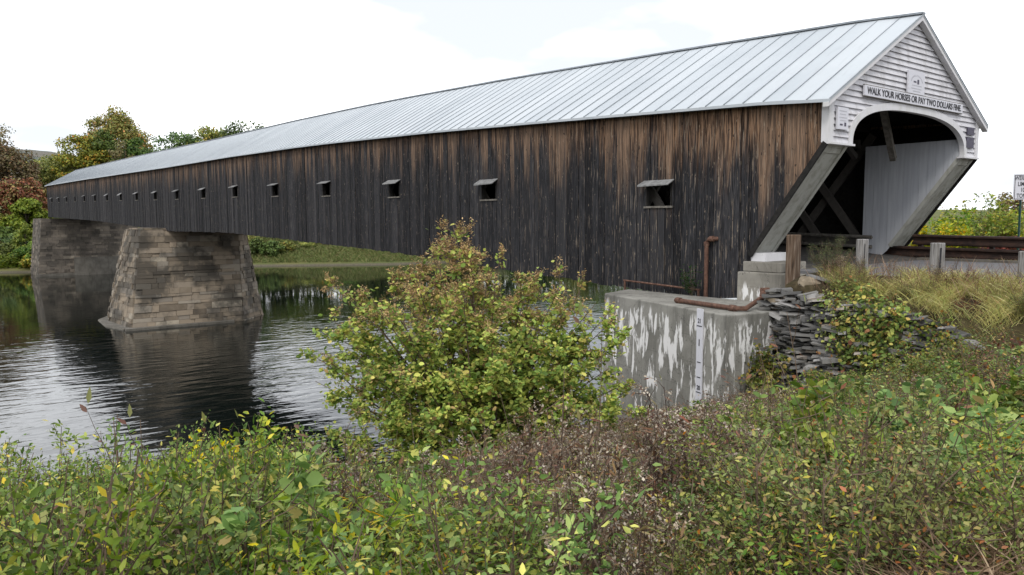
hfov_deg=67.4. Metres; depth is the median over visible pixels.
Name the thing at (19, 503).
broadleaf weed
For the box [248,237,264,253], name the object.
bank shrub
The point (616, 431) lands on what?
weed clump
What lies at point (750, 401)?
bare stalks
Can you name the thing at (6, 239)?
bank shrub
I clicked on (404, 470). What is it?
leafy shrub
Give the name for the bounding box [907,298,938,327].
weed clump
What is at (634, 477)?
weed clump
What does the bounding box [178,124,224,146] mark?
broadleaf tree
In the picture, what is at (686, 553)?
leafy shrub
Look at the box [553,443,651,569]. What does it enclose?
goldenrod
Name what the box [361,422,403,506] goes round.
bare stalks
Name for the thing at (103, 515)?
weed clump
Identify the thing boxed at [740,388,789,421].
weed clump
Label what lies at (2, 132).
broadleaf tree
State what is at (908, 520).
leafy shrub
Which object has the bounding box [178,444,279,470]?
leafy shrub
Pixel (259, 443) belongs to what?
leafy shrub
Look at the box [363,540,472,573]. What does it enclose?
leafy shrub
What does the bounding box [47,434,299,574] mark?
leafy shrub
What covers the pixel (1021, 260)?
guard post
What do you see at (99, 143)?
broadleaf tree
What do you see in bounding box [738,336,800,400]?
wall vine
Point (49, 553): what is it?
leafy shrub
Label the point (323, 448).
goldenrod
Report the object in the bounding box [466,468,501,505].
goldenrod
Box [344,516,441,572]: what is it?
leafy sapling
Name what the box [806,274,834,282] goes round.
plank
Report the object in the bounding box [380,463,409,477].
broadleaf weed
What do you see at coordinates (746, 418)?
leafy shrub
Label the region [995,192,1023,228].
broadleaf tree
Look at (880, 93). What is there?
sign board
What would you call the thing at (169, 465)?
leafy shrub
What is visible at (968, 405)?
bare stalks
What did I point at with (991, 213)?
roadside shrub
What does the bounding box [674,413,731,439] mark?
broadleaf weed
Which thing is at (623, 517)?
goldenrod
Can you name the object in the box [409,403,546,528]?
bare stalks
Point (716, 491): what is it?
leafy shrub
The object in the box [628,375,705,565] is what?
goldenrod
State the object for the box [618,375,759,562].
bare stalks
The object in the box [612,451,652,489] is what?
goldenrod
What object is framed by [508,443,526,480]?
goldenrod
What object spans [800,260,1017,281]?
road
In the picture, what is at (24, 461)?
leafy shrub
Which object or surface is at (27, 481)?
leafy shrub
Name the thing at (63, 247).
stone abutment
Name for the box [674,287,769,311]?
drain pipe
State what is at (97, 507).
bare stalks
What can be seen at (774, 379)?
bare stalks
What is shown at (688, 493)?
leafy shrub
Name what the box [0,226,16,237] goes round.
broadleaf tree
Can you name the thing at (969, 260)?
kerb
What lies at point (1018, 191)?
road sign
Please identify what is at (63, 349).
water
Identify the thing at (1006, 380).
weed clump
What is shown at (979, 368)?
bare stalks
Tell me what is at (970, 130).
notice panel
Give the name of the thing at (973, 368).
broadleaf weed
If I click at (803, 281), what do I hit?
boulder
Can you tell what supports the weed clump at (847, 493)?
on the ground at (1016, 327)
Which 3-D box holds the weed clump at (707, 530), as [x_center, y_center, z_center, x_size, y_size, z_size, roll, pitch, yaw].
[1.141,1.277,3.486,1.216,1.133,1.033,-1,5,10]
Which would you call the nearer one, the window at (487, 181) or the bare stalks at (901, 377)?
the bare stalks at (901, 377)
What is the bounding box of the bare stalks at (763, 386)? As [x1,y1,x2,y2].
[738,350,793,414]
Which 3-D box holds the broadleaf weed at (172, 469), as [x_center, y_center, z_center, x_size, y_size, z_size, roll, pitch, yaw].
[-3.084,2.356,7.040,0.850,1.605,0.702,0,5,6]
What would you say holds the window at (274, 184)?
in the covered bridge
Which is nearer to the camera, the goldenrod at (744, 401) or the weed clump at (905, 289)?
the goldenrod at (744, 401)
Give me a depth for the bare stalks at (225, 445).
5.29 m
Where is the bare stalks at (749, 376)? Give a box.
[741,293,905,484]
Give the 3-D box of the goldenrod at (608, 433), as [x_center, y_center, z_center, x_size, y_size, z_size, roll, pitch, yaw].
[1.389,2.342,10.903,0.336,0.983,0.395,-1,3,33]
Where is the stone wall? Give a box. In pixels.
[757,287,979,397]
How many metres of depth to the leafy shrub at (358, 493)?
5.34 m
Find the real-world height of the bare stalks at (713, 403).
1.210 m
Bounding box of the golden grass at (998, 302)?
[806,264,1023,353]
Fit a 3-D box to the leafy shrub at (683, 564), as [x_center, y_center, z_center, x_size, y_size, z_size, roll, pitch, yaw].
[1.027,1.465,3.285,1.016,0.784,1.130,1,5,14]
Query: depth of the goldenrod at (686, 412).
10.52 m
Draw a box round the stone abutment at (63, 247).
[30,218,137,276]
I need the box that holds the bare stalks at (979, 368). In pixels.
[954,321,1023,423]
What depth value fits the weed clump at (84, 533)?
4.20 m
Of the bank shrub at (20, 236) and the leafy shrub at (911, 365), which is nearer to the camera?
the leafy shrub at (911, 365)
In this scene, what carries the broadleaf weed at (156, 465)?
on the ground at (1016, 327)
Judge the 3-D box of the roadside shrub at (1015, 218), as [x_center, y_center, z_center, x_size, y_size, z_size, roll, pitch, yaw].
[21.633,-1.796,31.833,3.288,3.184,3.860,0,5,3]
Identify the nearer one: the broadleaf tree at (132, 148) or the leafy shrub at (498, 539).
the leafy shrub at (498, 539)
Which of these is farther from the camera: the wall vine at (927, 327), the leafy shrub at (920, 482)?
the wall vine at (927, 327)
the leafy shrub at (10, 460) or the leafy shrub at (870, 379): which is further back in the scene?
the leafy shrub at (870, 379)
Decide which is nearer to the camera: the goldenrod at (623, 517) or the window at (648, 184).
the goldenrod at (623, 517)
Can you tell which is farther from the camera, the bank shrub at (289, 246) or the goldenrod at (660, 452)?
the bank shrub at (289, 246)
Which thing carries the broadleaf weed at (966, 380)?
on the ground at (1016, 327)
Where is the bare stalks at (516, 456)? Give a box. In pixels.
[467,415,551,484]
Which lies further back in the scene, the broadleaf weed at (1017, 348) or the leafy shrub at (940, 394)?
the broadleaf weed at (1017, 348)
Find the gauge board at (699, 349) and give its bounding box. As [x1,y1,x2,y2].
[695,308,703,404]
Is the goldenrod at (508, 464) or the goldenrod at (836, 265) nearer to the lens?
the goldenrod at (508, 464)
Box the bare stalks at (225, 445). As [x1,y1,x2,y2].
[206,409,313,526]
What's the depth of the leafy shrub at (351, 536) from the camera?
4.13 m
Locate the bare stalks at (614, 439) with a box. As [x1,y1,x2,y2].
[588,388,664,486]
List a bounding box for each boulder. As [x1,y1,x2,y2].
[765,297,793,307]
[798,276,821,286]
[959,339,985,355]
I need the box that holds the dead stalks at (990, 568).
[766,378,1023,574]
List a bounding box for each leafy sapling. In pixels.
[0,419,98,549]
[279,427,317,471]
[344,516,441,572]
[679,264,701,295]
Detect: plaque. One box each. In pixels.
[835,106,848,129]
[906,70,924,95]
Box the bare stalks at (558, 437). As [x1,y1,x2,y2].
[534,390,581,487]
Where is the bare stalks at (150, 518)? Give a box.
[69,478,271,529]
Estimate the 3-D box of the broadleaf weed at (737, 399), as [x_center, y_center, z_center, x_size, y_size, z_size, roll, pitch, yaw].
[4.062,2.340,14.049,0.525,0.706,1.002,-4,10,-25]
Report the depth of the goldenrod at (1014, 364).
9.47 m
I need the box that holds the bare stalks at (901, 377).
[884,338,961,408]
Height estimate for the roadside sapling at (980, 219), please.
3.005 m
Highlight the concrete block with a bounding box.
[602,289,781,428]
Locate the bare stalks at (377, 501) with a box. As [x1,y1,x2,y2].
[340,390,462,510]
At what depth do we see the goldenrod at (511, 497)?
4.99 m
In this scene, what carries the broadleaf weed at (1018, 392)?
on the ground at (1016, 327)
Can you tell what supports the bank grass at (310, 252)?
on the ground at (1016, 327)
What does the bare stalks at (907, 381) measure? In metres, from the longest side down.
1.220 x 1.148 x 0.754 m
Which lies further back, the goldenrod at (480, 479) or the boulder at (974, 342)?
the boulder at (974, 342)
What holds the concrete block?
on the ground at (1016, 327)
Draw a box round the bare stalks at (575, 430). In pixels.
[567,399,592,461]
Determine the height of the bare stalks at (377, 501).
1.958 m
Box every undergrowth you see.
[0,242,28,268]
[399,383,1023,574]
[465,388,757,574]
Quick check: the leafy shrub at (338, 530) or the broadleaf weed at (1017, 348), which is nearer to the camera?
the leafy shrub at (338, 530)
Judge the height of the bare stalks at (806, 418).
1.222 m
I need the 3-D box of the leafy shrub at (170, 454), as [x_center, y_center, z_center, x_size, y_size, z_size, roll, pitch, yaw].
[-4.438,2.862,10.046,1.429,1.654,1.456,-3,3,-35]
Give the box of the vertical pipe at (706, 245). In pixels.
[704,236,717,296]
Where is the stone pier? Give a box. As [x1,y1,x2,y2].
[98,228,263,331]
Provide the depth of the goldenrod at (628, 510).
4.57 m
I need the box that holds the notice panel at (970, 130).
[967,127,973,135]
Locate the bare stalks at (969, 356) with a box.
[964,343,1023,390]
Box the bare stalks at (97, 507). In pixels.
[7,469,172,574]
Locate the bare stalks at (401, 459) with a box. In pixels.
[294,424,545,564]
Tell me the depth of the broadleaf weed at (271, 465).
6.81 m
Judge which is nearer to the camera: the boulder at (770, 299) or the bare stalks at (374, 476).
the bare stalks at (374, 476)
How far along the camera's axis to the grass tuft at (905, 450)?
5.58 m
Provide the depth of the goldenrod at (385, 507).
7.12 m
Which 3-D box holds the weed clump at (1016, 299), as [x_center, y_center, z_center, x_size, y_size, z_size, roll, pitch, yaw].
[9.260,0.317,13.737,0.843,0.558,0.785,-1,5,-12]
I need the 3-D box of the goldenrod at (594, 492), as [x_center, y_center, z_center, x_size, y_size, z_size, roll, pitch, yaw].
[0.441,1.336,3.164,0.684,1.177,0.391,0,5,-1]
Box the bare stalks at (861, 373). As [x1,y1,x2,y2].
[828,354,891,392]
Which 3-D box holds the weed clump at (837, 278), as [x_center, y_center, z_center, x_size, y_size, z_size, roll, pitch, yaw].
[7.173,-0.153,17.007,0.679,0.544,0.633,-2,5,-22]
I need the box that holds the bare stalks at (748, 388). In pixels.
[723,369,825,408]
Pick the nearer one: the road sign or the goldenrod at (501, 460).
the goldenrod at (501, 460)
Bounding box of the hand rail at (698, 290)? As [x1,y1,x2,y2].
[623,279,699,295]
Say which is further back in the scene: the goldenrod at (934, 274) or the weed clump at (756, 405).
the goldenrod at (934, 274)
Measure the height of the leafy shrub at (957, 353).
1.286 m
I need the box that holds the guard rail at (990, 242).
[884,234,1023,260]
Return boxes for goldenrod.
[288,436,341,475]
[312,409,381,521]
[362,468,403,511]
[407,450,472,504]
[414,486,484,556]
[417,475,484,539]
[422,428,489,540]
[440,445,461,499]
[449,444,494,507]
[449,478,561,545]
[463,450,500,497]
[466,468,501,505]
[483,435,527,497]
[485,466,570,558]
[489,432,523,479]
[493,465,546,540]
[496,418,554,542]
[508,384,611,548]
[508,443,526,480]
[514,399,601,513]
[532,429,576,482]
[535,490,655,574]
[536,467,696,574]
[541,427,584,499]
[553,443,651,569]
[557,518,672,574]
[558,428,601,483]
[560,464,617,568]
[563,411,631,540]
[569,430,591,469]
[571,454,617,500]
[580,436,638,572]
[582,429,629,454]
[592,420,629,476]
[596,442,695,544]
[597,419,619,464]
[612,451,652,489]
[620,484,671,570]
[625,405,664,462]
[625,428,669,479]
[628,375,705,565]
[631,465,713,574]
[632,419,735,570]
[640,404,686,465]
[645,393,710,505]
[656,415,736,539]
[659,446,710,492]
[663,390,762,550]
[667,403,703,435]
[674,406,723,457]
[678,398,763,481]
[695,402,719,438]
[704,391,726,418]
[710,399,768,489]
[720,403,762,432]
[735,390,765,438]
[736,394,756,426]
[753,376,796,426]
[758,388,819,461]
[829,255,840,276]
[837,255,853,289]
[853,256,865,285]
[881,259,904,286]
[904,370,948,403]
[930,261,944,291]
[1005,354,1023,384]
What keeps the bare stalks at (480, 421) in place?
on the ground at (1016, 327)
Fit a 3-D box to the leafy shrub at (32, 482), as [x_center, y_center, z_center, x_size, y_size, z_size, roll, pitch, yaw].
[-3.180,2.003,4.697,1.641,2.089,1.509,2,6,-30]
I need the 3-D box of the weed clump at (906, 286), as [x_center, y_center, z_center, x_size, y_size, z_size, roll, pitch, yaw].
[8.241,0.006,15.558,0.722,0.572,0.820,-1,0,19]
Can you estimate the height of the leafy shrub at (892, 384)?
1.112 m
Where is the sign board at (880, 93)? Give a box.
[862,84,962,113]
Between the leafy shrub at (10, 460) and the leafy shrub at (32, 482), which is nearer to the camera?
the leafy shrub at (32, 482)
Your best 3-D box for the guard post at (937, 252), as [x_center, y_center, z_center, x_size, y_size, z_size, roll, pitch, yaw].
[9.003,-0.236,16.265,0.283,1.420,0.276,-4,6,-38]
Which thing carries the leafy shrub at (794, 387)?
on the ground at (1016, 327)
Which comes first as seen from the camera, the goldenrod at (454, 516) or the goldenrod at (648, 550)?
the goldenrod at (648, 550)
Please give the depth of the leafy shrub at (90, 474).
8.06 m
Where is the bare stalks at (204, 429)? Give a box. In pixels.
[154,412,296,547]
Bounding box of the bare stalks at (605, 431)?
[577,417,636,458]
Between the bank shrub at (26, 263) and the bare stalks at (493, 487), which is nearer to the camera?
the bare stalks at (493, 487)
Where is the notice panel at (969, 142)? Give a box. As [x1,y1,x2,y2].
[966,137,973,147]
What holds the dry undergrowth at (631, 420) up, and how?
on the ground at (1016, 327)
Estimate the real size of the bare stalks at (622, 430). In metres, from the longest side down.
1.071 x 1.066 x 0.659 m
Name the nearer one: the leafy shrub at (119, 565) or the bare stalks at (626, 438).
the leafy shrub at (119, 565)
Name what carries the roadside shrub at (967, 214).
on the ground at (1016, 327)
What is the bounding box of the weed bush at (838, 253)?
[807,234,855,275]
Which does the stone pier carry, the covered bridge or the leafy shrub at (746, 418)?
the covered bridge
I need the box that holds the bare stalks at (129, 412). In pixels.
[41,404,202,574]
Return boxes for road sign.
[1013,174,1023,249]
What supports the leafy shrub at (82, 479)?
on the ground at (1016, 327)
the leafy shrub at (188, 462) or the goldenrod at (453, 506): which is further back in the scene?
the leafy shrub at (188, 462)
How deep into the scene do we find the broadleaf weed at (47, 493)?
5.13 m
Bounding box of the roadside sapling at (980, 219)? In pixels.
[969,193,991,248]
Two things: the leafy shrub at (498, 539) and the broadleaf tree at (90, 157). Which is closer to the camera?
the leafy shrub at (498, 539)
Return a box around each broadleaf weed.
[0,488,83,561]
[0,510,61,574]
[8,488,30,538]
[135,455,170,477]
[156,456,298,554]
[160,457,206,484]
[197,444,343,574]
[238,453,275,496]
[265,488,377,556]
[266,442,324,507]
[363,449,458,573]
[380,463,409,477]
[667,406,692,422]
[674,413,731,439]
[687,400,746,502]
[688,398,713,417]
[688,453,791,574]
[711,396,749,415]
[743,417,842,476]
[744,385,819,454]
[763,402,826,449]
[772,370,902,488]
[801,373,869,426]
[827,403,876,456]
[835,370,872,408]
[837,386,930,455]
[864,377,984,476]
[893,374,945,409]
[920,379,989,422]
[923,395,1023,523]
[932,379,1023,452]
[934,357,963,389]
[939,365,983,397]
[958,349,1023,427]
[986,340,1023,384]
[1001,376,1023,427]
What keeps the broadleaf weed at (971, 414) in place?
on the ground at (1016, 327)
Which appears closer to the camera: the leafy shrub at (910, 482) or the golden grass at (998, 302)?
the leafy shrub at (910, 482)
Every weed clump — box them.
[0,461,151,574]
[28,491,210,573]
[184,554,281,574]
[409,457,580,573]
[541,443,686,552]
[560,431,667,496]
[587,423,635,445]
[605,443,684,523]
[612,411,801,574]
[632,429,911,574]
[690,450,979,574]
[716,380,785,433]
[727,415,983,574]
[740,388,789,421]
[821,270,849,291]
[829,275,848,292]
[844,268,875,295]
[865,360,1007,437]
[891,280,921,296]
[900,273,935,298]
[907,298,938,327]
[908,338,1023,422]
[948,351,1023,400]
[1005,291,1023,312]
[1007,292,1023,313]
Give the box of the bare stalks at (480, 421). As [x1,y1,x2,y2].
[448,410,554,535]
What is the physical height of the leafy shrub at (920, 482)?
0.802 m
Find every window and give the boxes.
[198,188,205,198]
[228,185,237,197]
[267,183,278,196]
[317,181,330,196]
[382,179,399,197]
[474,178,497,200]
[637,179,673,207]
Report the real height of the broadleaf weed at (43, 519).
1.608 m
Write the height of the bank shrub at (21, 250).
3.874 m
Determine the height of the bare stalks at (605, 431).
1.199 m
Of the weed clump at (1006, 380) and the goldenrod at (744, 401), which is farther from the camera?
the goldenrod at (744, 401)
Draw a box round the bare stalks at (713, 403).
[678,377,746,414]
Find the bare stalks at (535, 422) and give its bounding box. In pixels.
[528,403,663,524]
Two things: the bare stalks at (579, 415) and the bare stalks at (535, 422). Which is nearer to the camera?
the bare stalks at (579, 415)
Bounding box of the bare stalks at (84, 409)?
[15,387,117,574]
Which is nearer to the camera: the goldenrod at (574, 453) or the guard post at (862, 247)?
the goldenrod at (574, 453)
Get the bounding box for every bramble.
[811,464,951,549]
[936,265,975,290]
[944,295,990,313]
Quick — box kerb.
[916,257,1017,263]
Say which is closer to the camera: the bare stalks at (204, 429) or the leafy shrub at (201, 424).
the bare stalks at (204, 429)
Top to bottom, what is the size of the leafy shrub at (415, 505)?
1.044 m
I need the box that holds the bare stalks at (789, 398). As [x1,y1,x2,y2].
[718,374,888,448]
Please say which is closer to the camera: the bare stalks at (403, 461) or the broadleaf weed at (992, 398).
the broadleaf weed at (992, 398)
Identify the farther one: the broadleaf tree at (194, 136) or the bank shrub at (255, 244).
the broadleaf tree at (194, 136)
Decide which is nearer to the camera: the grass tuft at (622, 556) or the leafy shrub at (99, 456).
the grass tuft at (622, 556)
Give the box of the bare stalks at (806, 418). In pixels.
[755,400,839,435]
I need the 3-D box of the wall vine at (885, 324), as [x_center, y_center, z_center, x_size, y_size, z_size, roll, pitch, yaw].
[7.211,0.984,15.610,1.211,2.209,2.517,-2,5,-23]
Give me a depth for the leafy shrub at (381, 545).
4.50 m
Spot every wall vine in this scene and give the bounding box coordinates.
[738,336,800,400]
[808,273,872,355]
[813,279,931,377]
[893,309,983,374]
[974,323,1023,362]
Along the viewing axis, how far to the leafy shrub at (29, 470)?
9.40 m
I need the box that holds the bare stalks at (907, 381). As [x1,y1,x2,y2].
[867,365,961,402]
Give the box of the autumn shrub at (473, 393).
[296,215,653,477]
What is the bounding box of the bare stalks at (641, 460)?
[500,393,674,566]
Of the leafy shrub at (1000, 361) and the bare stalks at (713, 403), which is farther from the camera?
the bare stalks at (713, 403)
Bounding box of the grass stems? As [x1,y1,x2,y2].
[803,252,1023,302]
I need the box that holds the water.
[0,245,910,495]
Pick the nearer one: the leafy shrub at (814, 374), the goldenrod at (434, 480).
the goldenrod at (434, 480)
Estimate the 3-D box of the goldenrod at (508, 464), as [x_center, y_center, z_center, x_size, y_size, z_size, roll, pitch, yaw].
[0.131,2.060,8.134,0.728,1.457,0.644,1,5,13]
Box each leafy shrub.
[0,417,254,574]
[0,431,97,551]
[0,440,18,493]
[0,447,51,499]
[0,449,98,499]
[0,452,22,535]
[0,454,101,515]
[0,455,238,574]
[0,458,145,573]
[0,476,97,574]
[0,485,118,573]
[0,505,183,574]
[1,422,218,547]
[1,433,79,543]
[4,459,130,512]
[5,468,49,500]
[11,445,151,548]
[11,467,185,574]
[19,467,264,574]
[20,470,187,530]
[25,462,178,572]
[28,503,230,573]
[45,482,275,571]
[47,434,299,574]
[62,459,354,574]
[67,422,183,498]
[69,450,131,476]
[75,460,116,490]
[83,458,183,508]
[102,454,182,487]
[121,447,210,478]
[124,398,317,546]
[124,453,219,499]
[126,448,394,574]
[126,463,381,574]
[130,461,286,528]
[143,411,348,526]
[150,425,241,471]
[151,431,228,467]
[152,442,247,478]
[166,410,255,458]
[176,428,244,486]
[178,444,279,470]
[190,429,288,463]
[196,432,327,490]
[197,419,377,528]
[204,522,382,574]
[208,421,395,528]
[213,447,344,488]
[214,431,281,463]
[247,485,451,574]
[263,504,409,574]
[264,478,369,536]
[268,435,379,493]
[274,535,412,574]
[283,500,402,560]
[298,418,667,574]
[303,505,473,574]
[318,501,509,574]
[323,455,373,502]
[329,454,429,521]
[351,478,456,533]
[357,477,474,556]
[362,504,582,574]
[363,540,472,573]
[364,560,392,574]
[375,436,604,574]
[376,452,631,574]
[390,457,429,482]
[394,469,449,497]
[414,501,574,574]
[429,480,666,572]
[439,459,462,487]
[525,549,674,574]
[600,425,642,452]
[604,501,797,574]
[609,464,789,574]
[625,549,738,574]
[640,515,841,574]
[644,415,963,574]
[672,428,872,572]
[690,388,1023,574]
[690,399,867,480]
[697,397,1012,569]
[706,400,923,553]
[710,416,1023,574]
[748,405,859,452]
[753,372,902,430]
[760,387,794,403]
[777,368,950,429]
[783,390,921,429]
[803,367,862,392]
[803,410,985,532]
[803,460,972,552]
[821,398,1011,475]
[826,401,951,446]
[828,397,864,447]
[831,370,969,428]
[833,369,899,392]
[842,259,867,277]
[848,447,945,501]
[854,376,952,401]
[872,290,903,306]
[873,370,911,393]
[875,339,941,391]
[888,392,1023,572]
[900,378,1008,424]
[909,327,978,385]
[923,325,1020,374]
[929,453,1023,508]
[964,332,1023,387]
[981,350,1020,375]
[989,394,1023,465]
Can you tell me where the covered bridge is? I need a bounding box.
[45,12,988,297]
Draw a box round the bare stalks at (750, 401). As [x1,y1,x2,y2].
[716,361,776,415]
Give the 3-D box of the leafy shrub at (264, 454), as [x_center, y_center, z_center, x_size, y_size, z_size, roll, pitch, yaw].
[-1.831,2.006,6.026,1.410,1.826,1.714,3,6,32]
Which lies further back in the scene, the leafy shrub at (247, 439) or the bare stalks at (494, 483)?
the leafy shrub at (247, 439)
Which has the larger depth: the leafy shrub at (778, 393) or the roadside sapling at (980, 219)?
the roadside sapling at (980, 219)
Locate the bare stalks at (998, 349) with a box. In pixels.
[981,339,1022,372]
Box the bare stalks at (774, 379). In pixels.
[755,356,787,403]
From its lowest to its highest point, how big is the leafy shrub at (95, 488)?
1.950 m
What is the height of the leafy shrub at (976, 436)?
1.036 m
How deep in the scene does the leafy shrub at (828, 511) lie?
3.51 m
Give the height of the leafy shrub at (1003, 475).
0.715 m
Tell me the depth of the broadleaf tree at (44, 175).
184.81 m
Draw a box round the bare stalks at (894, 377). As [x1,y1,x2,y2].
[852,348,917,387]
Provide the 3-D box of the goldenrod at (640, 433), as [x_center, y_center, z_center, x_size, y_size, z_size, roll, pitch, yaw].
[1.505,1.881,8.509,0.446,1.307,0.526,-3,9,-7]
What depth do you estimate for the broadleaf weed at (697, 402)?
15.14 m
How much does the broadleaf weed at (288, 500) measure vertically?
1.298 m
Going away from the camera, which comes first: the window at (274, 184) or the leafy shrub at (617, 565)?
the leafy shrub at (617, 565)
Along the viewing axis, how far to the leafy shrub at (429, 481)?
10.09 m
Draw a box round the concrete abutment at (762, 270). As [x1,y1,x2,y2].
[737,252,805,300]
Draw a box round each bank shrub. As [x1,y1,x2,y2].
[0,233,28,245]
[0,242,14,255]
[0,249,24,262]
[9,246,29,259]
[10,223,32,249]
[18,254,31,267]
[24,241,31,258]
[247,235,264,242]
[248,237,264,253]
[258,240,285,256]
[279,240,295,251]
[299,242,313,246]
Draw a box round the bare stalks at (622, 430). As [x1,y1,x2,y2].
[594,410,636,462]
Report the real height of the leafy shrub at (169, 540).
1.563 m
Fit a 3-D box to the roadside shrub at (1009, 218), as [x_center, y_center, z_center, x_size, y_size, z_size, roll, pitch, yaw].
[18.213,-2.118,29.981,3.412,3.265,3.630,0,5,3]
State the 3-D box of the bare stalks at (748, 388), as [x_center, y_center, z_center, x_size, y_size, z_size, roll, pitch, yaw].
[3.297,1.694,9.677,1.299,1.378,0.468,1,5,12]
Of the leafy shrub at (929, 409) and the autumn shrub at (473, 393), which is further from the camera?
the autumn shrub at (473, 393)
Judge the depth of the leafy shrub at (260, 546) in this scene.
3.86 m
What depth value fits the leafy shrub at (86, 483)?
5.69 m
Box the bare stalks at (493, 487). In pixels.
[478,455,519,530]
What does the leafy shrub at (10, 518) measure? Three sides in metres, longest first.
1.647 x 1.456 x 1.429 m
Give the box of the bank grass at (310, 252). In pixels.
[251,236,430,262]
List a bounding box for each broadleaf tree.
[0,123,19,172]
[0,138,46,201]
[0,176,47,214]
[0,197,51,235]
[0,213,12,226]
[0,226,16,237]
[30,157,55,198]
[32,144,79,197]
[47,134,110,179]
[68,104,155,168]
[74,129,118,168]
[106,137,154,162]
[108,141,133,161]
[151,131,200,151]
[164,131,201,149]
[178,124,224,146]
[211,117,263,138]
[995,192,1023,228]
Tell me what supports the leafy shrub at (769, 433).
on the ground at (1016, 327)
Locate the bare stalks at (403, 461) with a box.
[370,444,448,486]
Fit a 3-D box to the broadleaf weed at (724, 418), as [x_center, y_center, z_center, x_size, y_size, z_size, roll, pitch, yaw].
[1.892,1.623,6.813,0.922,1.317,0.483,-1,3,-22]
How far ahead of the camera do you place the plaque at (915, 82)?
20.85 m
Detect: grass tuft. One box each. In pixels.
[516,539,673,574]
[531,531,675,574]
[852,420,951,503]
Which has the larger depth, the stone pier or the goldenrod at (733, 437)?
the stone pier
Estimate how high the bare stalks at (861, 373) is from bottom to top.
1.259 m
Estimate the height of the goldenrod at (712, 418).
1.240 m
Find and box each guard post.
[785,235,800,285]
[855,239,868,274]
[929,243,944,279]
[1017,251,1023,286]
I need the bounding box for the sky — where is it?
[0,0,1023,209]
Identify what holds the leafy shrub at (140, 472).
on the ground at (1016, 327)
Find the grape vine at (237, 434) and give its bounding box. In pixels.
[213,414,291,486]
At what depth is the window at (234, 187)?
52.79 m
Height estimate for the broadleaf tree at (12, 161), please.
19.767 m
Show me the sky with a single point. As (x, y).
(174, 65)
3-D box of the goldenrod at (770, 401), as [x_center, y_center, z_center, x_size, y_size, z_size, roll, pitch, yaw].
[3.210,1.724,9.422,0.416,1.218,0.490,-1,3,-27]
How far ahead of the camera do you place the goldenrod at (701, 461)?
5.04 m
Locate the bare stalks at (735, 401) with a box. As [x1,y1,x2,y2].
[724,383,838,423]
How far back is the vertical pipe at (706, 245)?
21.40 m
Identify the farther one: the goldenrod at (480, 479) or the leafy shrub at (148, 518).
the goldenrod at (480, 479)
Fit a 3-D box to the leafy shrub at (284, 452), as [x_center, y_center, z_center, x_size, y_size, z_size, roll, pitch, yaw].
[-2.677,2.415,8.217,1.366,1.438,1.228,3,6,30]
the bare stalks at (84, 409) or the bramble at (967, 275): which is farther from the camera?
the bramble at (967, 275)
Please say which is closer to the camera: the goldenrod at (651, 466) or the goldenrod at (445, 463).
the goldenrod at (651, 466)
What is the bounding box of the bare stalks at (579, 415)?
[524,300,646,574]
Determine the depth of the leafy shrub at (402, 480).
7.62 m
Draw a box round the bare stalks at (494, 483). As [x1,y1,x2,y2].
[454,441,626,574]
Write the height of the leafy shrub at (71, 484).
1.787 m
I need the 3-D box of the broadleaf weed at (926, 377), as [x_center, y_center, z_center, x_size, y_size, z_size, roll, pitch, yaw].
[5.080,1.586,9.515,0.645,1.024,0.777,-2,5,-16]
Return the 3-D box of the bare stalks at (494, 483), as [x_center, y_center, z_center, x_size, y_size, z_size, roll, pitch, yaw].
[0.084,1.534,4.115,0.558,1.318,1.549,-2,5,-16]
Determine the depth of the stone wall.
16.81 m
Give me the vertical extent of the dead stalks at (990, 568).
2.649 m
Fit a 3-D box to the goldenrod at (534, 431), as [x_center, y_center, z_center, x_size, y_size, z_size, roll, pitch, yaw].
[0.480,1.877,7.146,0.760,1.661,0.806,-4,6,-35]
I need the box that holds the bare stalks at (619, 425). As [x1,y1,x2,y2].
[600,414,640,454]
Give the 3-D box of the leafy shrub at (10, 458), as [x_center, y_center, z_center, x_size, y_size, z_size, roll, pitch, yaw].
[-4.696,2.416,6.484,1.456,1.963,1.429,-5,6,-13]
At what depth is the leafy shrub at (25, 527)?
3.79 m
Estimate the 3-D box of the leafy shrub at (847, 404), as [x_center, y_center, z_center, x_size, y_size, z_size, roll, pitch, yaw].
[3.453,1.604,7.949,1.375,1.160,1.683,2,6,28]
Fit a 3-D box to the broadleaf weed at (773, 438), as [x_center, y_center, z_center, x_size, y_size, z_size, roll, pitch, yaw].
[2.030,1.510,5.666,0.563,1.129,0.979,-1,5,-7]
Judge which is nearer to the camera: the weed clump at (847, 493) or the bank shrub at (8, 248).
the weed clump at (847, 493)
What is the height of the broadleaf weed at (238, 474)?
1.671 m
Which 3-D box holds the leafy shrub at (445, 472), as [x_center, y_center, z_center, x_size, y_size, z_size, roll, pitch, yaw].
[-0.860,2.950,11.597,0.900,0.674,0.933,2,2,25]
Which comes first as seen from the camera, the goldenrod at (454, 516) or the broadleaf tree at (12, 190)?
the goldenrod at (454, 516)
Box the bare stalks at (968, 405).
[769,334,973,526]
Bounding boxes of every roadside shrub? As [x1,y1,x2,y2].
[908,215,975,247]
[923,205,1000,248]
[926,191,1023,248]
[964,198,1023,229]
[973,223,1023,248]
[981,236,1023,249]
[990,209,1023,230]
[997,217,1023,235]
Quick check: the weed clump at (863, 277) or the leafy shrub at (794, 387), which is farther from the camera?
the weed clump at (863, 277)
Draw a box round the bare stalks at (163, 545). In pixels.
[24,476,211,574]
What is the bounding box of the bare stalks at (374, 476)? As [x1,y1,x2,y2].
[339,412,416,507]
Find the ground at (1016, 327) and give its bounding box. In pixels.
[0,149,1023,568]

